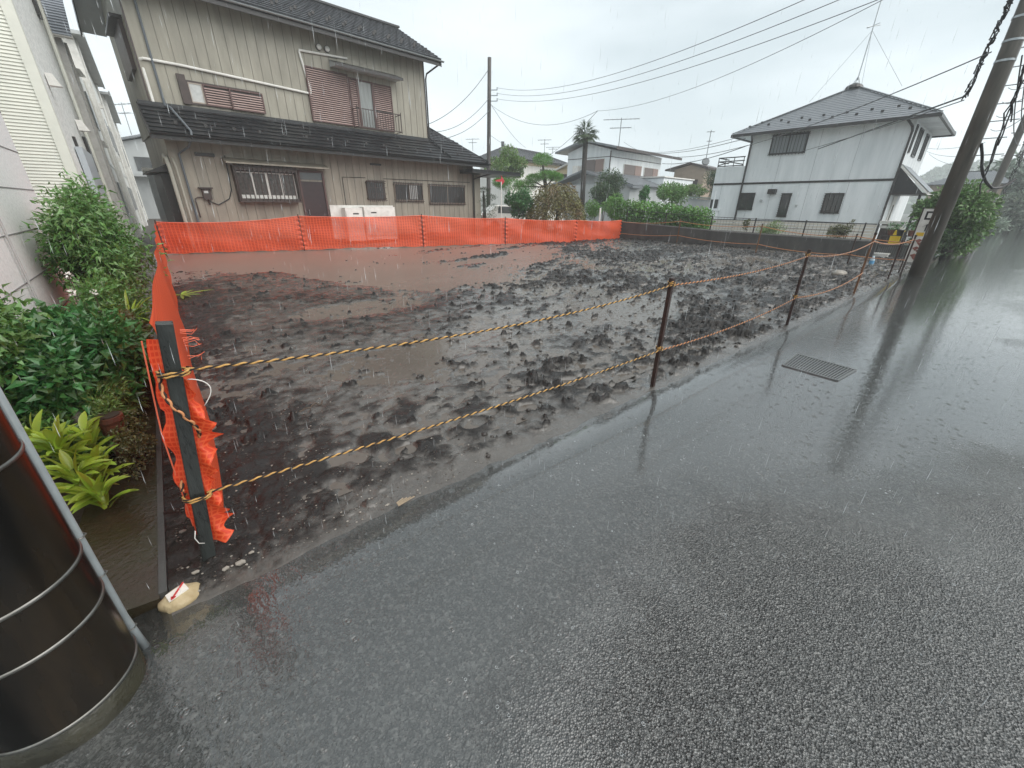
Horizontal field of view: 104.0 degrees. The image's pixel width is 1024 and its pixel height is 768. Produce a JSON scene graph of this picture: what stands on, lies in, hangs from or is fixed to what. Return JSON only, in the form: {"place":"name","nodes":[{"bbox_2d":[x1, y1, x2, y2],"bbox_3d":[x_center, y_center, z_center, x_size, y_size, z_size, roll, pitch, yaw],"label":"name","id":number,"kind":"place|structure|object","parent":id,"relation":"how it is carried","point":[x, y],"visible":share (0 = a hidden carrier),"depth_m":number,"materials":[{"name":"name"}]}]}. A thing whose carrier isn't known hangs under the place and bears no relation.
{"place":"outdoors","nodes":[
{"label":"outdoors","id":0,"kind":"place"},
{"bbox_2d":[44,219,160,525],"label":"yard ground","id":1,"kind":"structure","parent":0,"point":[146,241],"depth_m":13.24,"materials":[{"name":"soil"}]},
{"bbox_2d":[0,283,56,427],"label":"leafy shrub","id":2,"kind":"object","parent":1,"relation":"on","point":[8,313],"visible":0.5,"depth_m":2.59,"materials":[{"name":"green plant"}]},
{"bbox_2d":[0,112,79,324],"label":"block sided house","id":3,"kind":"structure","parent":1,"relation":"on","point":[21,268],"depth_m":4.55,"materials":[{"name":"white"}]},
{"bbox_2d":[28,415,91,461],"bbox_3d":[-2.564,0.316,2.234,0.327,0.286,0.326,-18,30,-36],"label":"broadleaf clump","id":4,"kind":"object","parent":1,"relation":"on","point":[45,439],"visible":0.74,"depth_m":2.22,"materials":[{"name":"green plant"}]},
{"bbox_2d":[0,0,120,280],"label":"lap sided house","id":5,"kind":"structure","parent":1,"relation":"on","point":[35,84],"depth_m":8.00,"materials":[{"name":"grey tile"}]},
{"bbox_2d":[16,395,133,470],"bbox_3d":[-2.910,0.370,2.592,0.680,0.516,0.768,-11,27,-24],"label":"bed filler","id":6,"kind":"object","parent":1,"relation":"on","point":[66,418],"visible":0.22,"depth_m":2.55,"materials":[{"name":"green plant"}]},
{"bbox_2d":[24,409,48,452],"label":"broadleaf clump","id":7,"kind":"object","parent":6,"relation":"on","point":[35,424],"visible":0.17,"depth_m":2.32,"materials":[{"name":"green plant"}]},
{"bbox_2d":[43,411,115,451],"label":"broadleaf clump","id":8,"kind":"object","parent":6,"relation":"on","point":[84,424],"visible":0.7,"depth_m":2.43,"materials":[{"name":"green plant"}]},
{"bbox_2d":[0,297,155,427],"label":"leafy shrub","id":9,"kind":"object","parent":1,"relation":"on","point":[77,349],"visible":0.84,"depth_m":2.79,"materials":[{"name":"green plant"}]},
{"bbox_2d":[40,0,140,246],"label":"row house","id":10,"kind":"structure","parent":1,"relation":"on","point":[55,11],"depth_m":13.50,"materials":[{"name":"beige"}]},
{"bbox_2d":[21,167,172,302],"bbox_3d":[-5.283,-1.657,5.143,2.164,1.992,1.387,10,26,20],"label":"leafy shrub","id":11,"kind":"object","parent":1,"relation":"on","point":[87,219],"visible":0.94,"depth_m":4.73,"materials":[{"name":"green plant"}]},
{"bbox_2d":[54,29,144,235],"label":"row house","id":12,"kind":"structure","parent":1,"relation":"on","point":[81,53],"depth_m":19.26,"materials":[{"name":"beige"}]},
{"bbox_2d":[57,267,154,332],"bbox_3d":[-4.468,-0.788,4.463,0.887,0.978,1.483,-18,30,-36],"label":"leafy shrub","id":13,"kind":"object","parent":1,"relation":"on","point":[111,287],"visible":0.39,"depth_m":4.30,"materials":[{"name":"green plant"}]},
{"bbox_2d":[79,255,160,618],"bbox_3d":[-6.692,-1.534,7.256,0.350,0.135,15.920,-18,30,-35],"label":"concrete strip","id":14,"kind":"object","parent":1,"relation":"on","point":[120,530],"visible":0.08,"depth_m":2.08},
{"bbox_2d":[40,450,119,499],"bbox_3d":[-2.345,0.447,2.156,0.268,0.297,0.290,21,31,38],"label":"broadleaf clump","id":15,"kind":"object","parent":14,"relation":"on","point":[65,470],"visible":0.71,"depth_m":2.14,"materials":[{"name":"green plant"}]},
{"bbox_2d":[59,444,133,479],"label":"broadleaf clump","id":16,"kind":"object","parent":14,"relation":"on","point":[95,451],"visible":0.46,"depth_m":2.29,"materials":[{"name":"green plant"}]},
{"bbox_2d":[57,460,138,513],"bbox_3d":[-2.231,0.547,2.140,0.252,0.288,0.304,21,31,37],"label":"broadleaf clump","id":17,"kind":"object","parent":14,"relation":"on","point":[93,492],"visible":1,"depth_m":2.12,"materials":[{"name":"green plant"}]},
{"bbox_2d":[68,374,130,417],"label":"fine weeds","id":18,"kind":"object","parent":14,"relation":"on","point":[103,400],"visible":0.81,"depth_m":2.71,"materials":[{"name":"green plant"}]},
{"bbox_2d":[94,411,130,456],"bbox_3d":[-2.623,0.336,2.651,0.144,0.297,0.144,-18,30,-36],"label":"plant pot","id":19,"kind":"object","parent":14,"relation":"on","point":[109,420],"visible":0.59,"depth_m":2.58,"materials":[{"name":"ceramic"}]},
{"bbox_2d":[91,352,150,420],"bbox_3d":[-3.087,0.035,3.101,0.402,0.611,0.766,-18,30,-36],"label":"bed filler","id":20,"kind":"object","parent":14,"relation":"on","point":[136,405],"visible":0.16,"depth_m":3.04,"materials":[{"name":"green plant"}]},
{"bbox_2d":[102,304,153,378],"bbox_3d":[-3.603,-0.347,3.760,0.409,0.763,1.677,-18,30,-36],"label":"leafy shrub","id":21,"kind":"object","parent":14,"relation":"on","point":[129,315],"visible":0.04,"depth_m":3.83,"materials":[{"name":"green plant"}]},
{"bbox_2d":[103,407,158,482],"bbox_3d":[-2.516,0.382,2.634,0.277,0.373,0.871,-18,30,-36],"label":"leafy shrub","id":22,"kind":"object","parent":14,"relation":"on","point":[138,451],"visible":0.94,"depth_m":2.56,"materials":[{"name":"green plant"}]},
{"bbox_2d":[99,91,147,225],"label":"row house","id":23,"kind":"structure","parent":1,"relation":"on","point":[110,109],"depth_m":27.22,"materials":[{"name":"beige"}]},
{"bbox_2d":[121,134,159,218],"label":"gabled house","id":24,"kind":"structure","parent":1,"relation":"on","point":[139,158],"depth_m":38.14,"materials":[{"name":"paint"}]},
{"bbox_2d":[133,156,152,170],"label":"window","id":25,"kind":"structure","parent":24,"relation":"in","point":[140,162],"depth_m":38.15,"materials":[{"name":"grey glass"}]},
{"bbox_2d":[72,0,519,221],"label":"beige house","id":26,"kind":"structure","parent":1,"relation":"on","point":[263,56],"depth_m":14.43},
{"bbox_2d":[186,80,259,113],"bbox_3d":[-9.518,-9.542,13.343,2.100,0.640,0.080,-21,32,-40],"label":"window","id":27,"kind":"structure","parent":26,"relation":"in","point":[195,89],"depth_m":12.84,"materials":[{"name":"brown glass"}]},
{"bbox_2d":[297,170,329,216],"bbox_3d":[-7.900,-7.189,16.118,0.980,2.490,0.124,-21,32,-40],"label":"door","id":28,"kind":"structure","parent":26,"relation":"in","point":[313,194],"depth_m":15.95,"materials":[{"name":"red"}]},
{"bbox_2d":[329,205,392,216],"bbox_3d":[-6.490,-7.153,17.627,2.870,1.320,0.020,-21,32,-40],"label":"white backboard","id":29,"kind":"object","parent":26,"relation":"attached to","point":[335,210],"visible":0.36,"depth_m":16.81,"materials":[{"name":"plastic"}]},
{"bbox_2d":[357,79,376,129],"bbox_3d":[-5.931,-11.372,16.322,0.650,1.640,0.090,-21,32,-40],"label":"window","id":30,"kind":"structure","parent":26,"relation":"in","point":[366,98],"depth_m":16.28,"materials":[{"name":"white"}]},
{"bbox_2d":[365,180,387,201],"bbox_3d":[-5.946,-8.469,17.535,0.900,0.850,0.230,-21,32,-40],"label":"window","id":31,"kind":"structure","parent":26,"relation":"in","point":[374,187],"depth_m":17.50,"materials":[{"name":"grey glass"}]},
{"bbox_2d":[393,182,424,202],"bbox_3d":[-4.798,-8.926,18.645,1.580,0.840,0.105,-21,32,-40],"label":"window","id":32,"kind":"structure","parent":26,"relation":"in","point":[400,189],"depth_m":18.54,"materials":[{"name":"grey"}]},
{"bbox_2d":[428,183,465,204],"bbox_3d":[-3.235,-9.485,20.055,2.280,0.940,0.105,-21,32,-40],"label":"window","id":33,"kind":"structure","parent":26,"relation":"in","point":[438,194],"depth_m":19.99,"materials":[{"name":"grey"}]},
{"bbox_2d":[341,208,362,216],"bbox_3d":[-6.764,-6.781,17.158,0.730,1.420,0.374,-21,32,-40],"label":"outdoor boiler","id":34,"kind":"object","parent":1,"relation":"on","point":[351,212],"visible":0.34,"depth_m":16.79,"materials":[{"name":"white metal"}]},
{"bbox_2d":[360,207,394,216],"bbox_3d":[-5.920,-7.126,17.899,1.460,1.460,0.374,-21,32,-40],"label":"outdoor boiler","id":35,"kind":"object","parent":1,"relation":"on","point":[377,211],"visible":0.34,"depth_m":17.51,"materials":[{"name":"white metal"}]},
{"bbox_2d":[486,57,497,207],"bbox_3d":[-1.414,-16.275,27.733,0.907,10.224,0.297,0,24,-2],"label":"wooden pole","id":36,"kind":"object","parent":1,"relation":"on","point":[489,95],"visible":0.73,"depth_m":26.90,"materials":[{"name":"brown wood"}]},
{"bbox_2d":[497,0,837,95],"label":"power line","id":37,"kind":"object","parent":36,"relation":"attached to","point":[695,55],"visible":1,"depth_m":11.26,"materials":[{"name":"rubber"}]},
{"bbox_2d":[500,0,876,101],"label":"power line","id":38,"kind":"object","parent":36,"relation":"attached to","point":[717,58],"visible":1,"depth_m":10.85,"materials":[{"name":"rubber"}]},
{"bbox_2d":[481,205,517,218],"bbox_3d":[-0.280,-11.512,27.692,3.925,1.579,1.630,-8,25,-18],"label":"parked car","id":39,"kind":"object","parent":1,"relation":"on","point":[506,212],"visible":0.08,"depth_m":26.65,"materials":[{"name":"white metal"}]},
{"bbox_2d":[484,143,528,194],"bbox_3d":[-0.359,-15.039,30.496,4.116,5.796,2.220,-18,30,-36],"label":"garden tree","id":40,"kind":"object","parent":1,"relation":"on","point":[511,162],"visible":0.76,"depth_m":29.53,"materials":[{"name":"green plant"}]},
{"bbox_2d":[491,152,563,219],"bbox_3d":[0.920,-11.645,24.471,4.411,4.483,2.054,-2,24,-5],"label":"cloud pine","id":41,"kind":"object","parent":1,"relation":"on","point":[552,174],"visible":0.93,"depth_m":23.80,"materials":[{"name":"green plant"}]},
{"bbox_2d":[141,167,167,221],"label":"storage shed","id":42,"kind":"structure","parent":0,"point":[156,196],"depth_m":17.36,"materials":[{"name":"metal"}]},
{"bbox_2d":[477,186,500,217],"bbox_3d":[-1.342,-9.489,21.984,1.529,2.536,1.474,-18,30,-36],"label":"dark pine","id":43,"kind":"object","parent":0,"point":[483,205],"visible":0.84,"depth_m":21.77,"materials":[{"name":"green plant"}]},
{"bbox_2d":[7,0,1023,705],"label":"rain","id":44,"kind":"object","parent":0,"point":[551,268],"visible":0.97,"depth_m":1.87,"materials":[{"name":"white liquid"}]},
{"bbox_2d":[480,141,566,212],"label":"tiled house","id":45,"kind":"structure","parent":0,"point":[532,167],"depth_m":46.71,"materials":[{"name":"beige"}]},
{"bbox_2d":[38,227,1023,767],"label":"road","id":46,"kind":"structure","parent":0,"point":[358,647],"depth_m":1.79,"materials":[{"name":"asphalt"}]},
{"bbox_2d":[0,387,149,767],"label":"wrapped pole","id":47,"kind":"object","parent":46,"relation":"on","point":[74,642],"visible":0.99,"depth_m":1.19,"materials":[{"name":"metal"}]},
{"bbox_2d":[157,582,199,613],"bbox_3d":[-1.458,0.941,1.766,0.132,0.088,0.163,12,26,23],"label":"boundary stone","id":48,"kind":"object","parent":46,"relation":"on","point":[173,600],"visible":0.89,"depth_m":1.73,"materials":[{"name":"yellow stone"}]},
{"bbox_2d":[462,376,1023,767],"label":"rain splashes","id":49,"kind":"object","parent":46,"relation":"on","point":[705,571],"visible":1,"depth_m":1.91,"materials":[{"name":"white liquid"}]},
{"bbox_2d":[782,353,856,380],"bbox_3d":[3.372,-0.189,4.412,0.612,0.016,0.602,-18,30,-36],"label":"drain grate","id":50,"kind":"object","parent":46,"relation":"on","point":[824,369],"visible":1,"depth_m":4.38,"materials":[{"name":"silver metal"}]},
{"bbox_2d":[900,227,964,257],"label":"dark hedge","id":51,"kind":"object","parent":46,"relation":"on","point":[942,243],"visible":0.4,"depth_m":14.14,"materials":[{"name":"green plant"}]},
{"bbox_2d":[908,0,1023,276],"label":"utility pole","id":52,"kind":"object","parent":46,"relation":"on","point":[1006,57],"visible":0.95,"depth_m":9.10,"materials":[{"name":"concrete"}]},
{"bbox_2d":[624,51,991,156],"bbox_3d":[10.473,-14.724,23.324,0.025,3.045,32.912,1,24,0],"label":"power line","id":53,"kind":"object","parent":52,"relation":"attached to","point":[852,109],"visible":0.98,"depth_m":11.78,"materials":[{"name":"rubber"}]},
{"bbox_2d":[968,109,1023,244],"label":"utility pole","id":54,"kind":"object","parent":46,"relation":"on","point":[1005,163],"visible":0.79,"depth_m":18.30,"materials":[{"name":"concrete"}]},
{"bbox_2d":[977,150,1023,222],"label":"roadside tree","id":55,"kind":"object","parent":46,"relation":"on","point":[1017,185],"visible":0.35,"depth_m":36.58,"materials":[{"name":"green plant"}]},
{"bbox_2d":[152,238,911,615],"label":"mud ground","id":56,"kind":"structure","parent":0,"point":[250,314],"depth_m":4.19,"materials":[{"name":"soil"}]},
{"bbox_2d":[154,332,168,599],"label":"kerb","id":57,"kind":"structure","parent":56,"relation":"on","point":[162,568],"depth_m":2.15,"materials":[{"name":"concrete"}]},
{"bbox_2d":[155,321,215,561],"bbox_3d":[-1.390,0.330,1.770,0.249,1.222,0.074,-18,30,-36],"label":"net post","id":58,"kind":"object","parent":56,"relation":"on","point":[165,331],"visible":0.85,"depth_m":1.70,"materials":[{"name":"black plastic"}]},
{"bbox_2d":[155,366,190,378],"bbox_3d":[-1.376,-0.051,1.627,0.116,0.032,0.113,-18,30,-36],"label":"rope knot","id":59,"kind":"object","parent":58,"relation":"attached to","point":[171,374],"visible":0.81,"depth_m":1.59,"materials":[{"name":"yellow"}]},
{"bbox_2d":[157,378,201,491],"bbox_3d":[-1.415,0.208,1.716,0.143,0.558,0.093,-4,25,-10],"label":"rope tail","id":60,"kind":"object","parent":58,"relation":"attached to","point":[168,401],"visible":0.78,"depth_m":1.64},
{"bbox_2d":[141,223,233,542],"bbox_3d":[-6.295,-2.182,7.184,0.258,1.145,15.510,-18,30,-36],"label":"orange net","id":61,"kind":"object","parent":58,"relation":"attached to","point":[164,303],"visible":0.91,"depth_m":1.86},
{"bbox_2d":[297,214,304,250],"bbox_3d":[-7.485,-5.319,14.227,0.035,1.330,0.035,-7,25,-16],"label":"net stake","id":62,"kind":"object","parent":56,"relation":"on","point":[301,231],"visible":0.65,"depth_m":14.18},
{"bbox_2d":[156,215,621,253],"bbox_3d":[-2.527,-6.329,16.495,19.171,1.181,0.966,-12,27,-26],"label":"orange net","id":63,"kind":"object","parent":62,"relation":"attached to","point":[323,233],"visible":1,"depth_m":15.00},
{"bbox_2d":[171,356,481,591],"bbox_3d":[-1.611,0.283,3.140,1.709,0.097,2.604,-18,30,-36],"label":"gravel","id":64,"kind":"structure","parent":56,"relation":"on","point":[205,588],"depth_m":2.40,"materials":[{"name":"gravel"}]},
{"bbox_2d":[503,186,534,218],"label":"garden shrub","id":65,"kind":"object","parent":56,"relation":"on","point":[519,201],"visible":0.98,"depth_m":20.68,"materials":[{"name":"green plant"}]},
{"bbox_2d":[165,240,896,499],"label":"puddle water","id":66,"kind":"structure","parent":56,"relation":"on","point":[412,272],"depth_m":7.61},
{"bbox_2d":[525,181,586,220],"bbox_3d":[2.332,-9.058,21.034,3.846,2.826,3.798,-18,30,-36],"label":"weeping maple","id":67,"kind":"object","parent":56,"relation":"on","point":[546,199],"visible":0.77,"depth_m":20.20,"materials":[{"name":"brown plant"}]},
{"bbox_2d":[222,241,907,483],"bbox_3d":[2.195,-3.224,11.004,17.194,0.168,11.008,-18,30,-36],"label":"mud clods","id":68,"kind":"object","parent":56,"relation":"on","point":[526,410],"visible":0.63,"depth_m":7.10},
{"bbox_2d":[585,199,601,220],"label":"clipped bush","id":69,"kind":"object","parent":56,"relation":"on","point":[593,212],"visible":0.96,"depth_m":21.47,"materials":[{"name":"green plant"}]},
{"bbox_2d":[650,277,674,386],"bbox_3d":[1.389,-0.409,3.724,0.073,1.132,0.049,-18,30,-36],"label":"rope stake","id":70,"kind":"object","parent":56,"relation":"on","point":[662,331],"visible":0.85,"depth_m":3.67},
{"bbox_2d":[184,285,671,370],"bbox_3d":[0.035,-0.427,2.591,3.431,0.101,0.016,-16,29,-33],"label":"barrier rope","id":71,"kind":"object","parent":70,"relation":"attached to","point":[313,355],"visible":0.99,"depth_m":2.13,"materials":[{"name":"yellow"}]},
{"bbox_2d":[206,350,659,493],"bbox_3d":[-0.006,0.107,2.795,3.477,0.052,0.016,-16,29,-33],"label":"barrier rope","id":72,"kind":"object","parent":70,"relation":"attached to","point":[307,463],"visible":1,"depth_m":2.35,"materials":[{"name":"yellow"}]},
{"bbox_2d":[620,221,877,256],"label":"retaining wall","id":73,"kind":"structure","parent":56,"relation":"on","point":[803,243],"depth_m":17.00,"materials":[{"name":"concrete"}]},
{"bbox_2d":[626,210,866,239],"bbox_3d":[9.271,-7.093,17.565,0.076,0.910,9.852,-20,31,-38],"label":"fence","id":74,"kind":"object","parent":73,"relation":"on","point":[806,221],"visible":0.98,"depth_m":16.68,"materials":[{"name":"brown metal"}]},
{"bbox_2d":[786,249,811,324],"bbox_3d":[4.116,-1.326,5.778,0.063,1.182,0.049,-18,30,-36],"label":"rope stake","id":75,"kind":"object","parent":56,"relation":"on","point":[798,286],"visible":0.89,"depth_m":5.73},
{"bbox_2d":[898,207,933,272],"bbox_3d":[10.774,-3.761,10.616,0.317,1.710,0.055,18,30,34],"label":"banner sign","id":76,"kind":"object","parent":56,"relation":"on","point":[922,224],"visible":0.64,"depth_m":10.54,"materials":[{"name":"white plastic"}]},
{"bbox_2d":[63,0,1023,186],"label":"sky","id":77,"kind":"structure","parent":0,"point":[566,39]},
{"bbox_2d":[901,226,911,241],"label":"side yard","id":78,"kind":"structure","parent":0,"point":[907,234],"depth_m":27.01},
{"bbox_2d":[572,119,599,216],"bbox_3d":[4.936,-14.566,28.130,2.025,6.910,1.959,-18,30,-36],"label":"palm tree","id":79,"kind":"object","parent":78,"relation":"on","point":[585,136],"visible":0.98,"depth_m":27.26,"materials":[{"name":"green plant"}]},
{"bbox_2d":[588,167,626,219],"bbox_3d":[6.399,-12.298,26.725,2.765,4.012,2.600,-3,24,-8],"label":"garden tree","id":80,"kind":"object","parent":78,"relation":"on","point":[600,195],"visible":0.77,"depth_m":26.16,"materials":[{"name":"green plant"}]},
{"bbox_2d":[599,193,625,220],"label":"clipped bush","id":81,"kind":"object","parent":78,"relation":"on","point":[610,206],"visible":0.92,"depth_m":21.68,"materials":[{"name":"green plant"}]},
{"bbox_2d":[549,141,708,222],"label":"gable house","id":82,"kind":"structure","parent":78,"relation":"on","point":[631,165],"depth_m":35.66,"materials":[{"name":"white"}]},
{"bbox_2d":[581,158,604,171],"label":"window","id":83,"kind":"structure","parent":82,"relation":"in","point":[597,166],"depth_m":35.22,"materials":[{"name":"glass"}]},
{"bbox_2d":[623,164,641,175],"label":"window","id":84,"kind":"structure","parent":82,"relation":"in","point":[628,169],"depth_m":36.73,"materials":[{"name":"beige glass"}]},
{"bbox_2d":[612,198,715,228],"bbox_3d":[7.859,-8.710,21.193,5.412,2.076,1.327,11,26,22],"label":"hedge","id":85,"kind":"object","parent":78,"relation":"on","point":[664,209],"visible":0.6,"depth_m":20.95,"materials":[{"name":"green plant"}]},
{"bbox_2d":[640,176,694,211],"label":"white outbuilding","id":86,"kind":"structure","parent":78,"relation":"on","point":[659,180],"depth_m":36.49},
{"bbox_2d":[656,181,688,206],"bbox_3d":[9.392,-10.636,24.235,2.749,3.072,1.980,-18,30,-36],"label":"garden tree","id":87,"kind":"object","parent":78,"relation":"on","point":[674,193],"visible":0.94,"depth_m":23.57,"materials":[{"name":"green plant"}]},
{"bbox_2d":[665,162,716,196],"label":"tan house","id":88,"kind":"structure","parent":78,"relation":"on","point":[695,171],"depth_m":41.60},
{"bbox_2d":[676,196,710,226],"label":"garden wall","id":89,"kind":"structure","parent":78,"relation":"on","point":[704,202],"depth_m":28.02,"materials":[{"name":"grey"}]},
{"bbox_2d":[683,183,709,198],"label":"garden shrub","id":90,"kind":"object","parent":78,"relation":"on","point":[694,189],"visible":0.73,"depth_m":28.09,"materials":[{"name":"green plant"}]},
{"bbox_2d":[709,219,876,239],"bbox_3d":[14.937,-8.615,22.370,0.100,0.950,8.300,-19,31,-37],"label":"slatted fence","id":91,"kind":"object","parent":78,"relation":"on","point":[801,225],"visible":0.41,"depth_m":21.61,"materials":[{"name":"grey metal"}]},
{"bbox_2d":[690,83,955,240],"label":"white house","id":92,"kind":"structure","parent":78,"relation":"on","point":[859,190],"depth_m":21.01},
{"bbox_2d":[737,193,755,209],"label":"window","id":93,"kind":"structure","parent":92,"relation":"in","point":[746,200],"depth_m":24.08,"materials":[{"name":"glass"}]},
{"bbox_2d":[776,193,792,216],"bbox_3d":[15.484,-10.176,22.768,0.120,1.245,0.560,-19,31,-37],"label":"window","id":94,"kind":"structure","parent":92,"relation":"in","point":[785,198],"depth_m":22.75,"materials":[{"name":"glass"}]},
{"bbox_2d":[768,131,810,155],"bbox_3d":[15.127,-13.138,21.893,0.155,1.060,1.850,-19,31,-37],"label":"window","id":95,"kind":"structure","parent":92,"relation":"in","point":[789,143],"depth_m":21.86,"materials":[{"name":"grey metal"}]},
{"bbox_2d":[819,193,844,213],"bbox_3d":[16.963,-9.573,21.208,0.120,1.050,0.900,-19,31,-37],"label":"window","id":96,"kind":"structure","parent":92,"relation":"in","point":[832,202],"depth_m":21.19,"materials":[{"name":"glass"}]},
{"bbox_2d":[811,1,900,99],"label":"roof aerial","id":97,"kind":"object","parent":92,"relation":"on","point":[858,78],"visible":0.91,"depth_m":20.81,"materials":[{"name":"metal"}]},
{"bbox_2d":[825,223,849,237],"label":"shrub","id":98,"kind":"object","parent":78,"relation":"on","point":[836,229],"visible":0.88,"depth_m":16.65,"materials":[{"name":"green plant"}]},
{"bbox_2d":[876,221,907,242],"bbox_3d":[15.231,-5.970,16.199,0.500,1.170,0.760,-18,30,-36],"label":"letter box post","id":99,"kind":"object","parent":78,"relation":"on","point":[883,226],"visible":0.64,"depth_m":16.06,"materials":[{"name":"plastic"}]},
{"bbox_2d":[967,41,1023,175],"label":"utility pole","id":100,"kind":"object","parent":78,"relation":"on","point":[999,120],"visible":0.22,"depth_m":25.84,"materials":[{"name":"grey"}]},
{"bbox_2d":[901,214,915,225],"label":"ground","id":101,"kind":"structure","parent":0,"point":[905,217],"depth_m":84.29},
{"bbox_2d":[908,178,1005,257],"bbox_3d":[15.892,-5.949,14.476,2.414,2.819,2.512,-18,30,-36],"label":"street tree","id":102,"kind":"object","parent":101,"relation":"on","point":[973,207],"visible":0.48,"depth_m":13.85,"materials":[{"name":"green plant"}]},
{"bbox_2d":[985,216,1013,233],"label":"roadside tree","id":103,"kind":"object","parent":101,"relation":"on","point":[1001,224],"visible":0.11,"depth_m":29.12,"materials":[{"name":"green plant"}]},
{"bbox_2d":[993,190,1023,230],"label":"roadside tree","id":104,"kind":"object","parent":101,"relation":"on","point":[1017,219],"visible":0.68,"depth_m":35.55,"materials":[{"name":"green plant"}]},
{"bbox_2d":[903,158,1023,213],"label":"hill","id":105,"kind":"structure","parent":0,"point":[908,208],"depth_m":159.72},
{"bbox_2d":[907,159,1023,204],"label":"distant wood","id":106,"kind":"object","parent":105,"relation":"on","point":[943,170],"visible":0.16,"depth_m":172.68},
{"bbox_2d":[915,171,1012,227],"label":"hip roof house","id":107,"kind":"structure","parent":0,"point":[990,175],"depth_m":33.09,"materials":[{"name":"grey stone"}]},
{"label":"driveway","id":108,"kind":"structure","parent":0,"visible":0},
{"bbox_2d":[875,243,908,256],"bbox_3d":[14.134,-5.099,15.144,0.560,0.420,1.410,-18,30,-36],"label":"concrete step","id":109,"kind":"object","parent":108,"relation":"on","point":[889,250],"visible":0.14,"depth_m":14.85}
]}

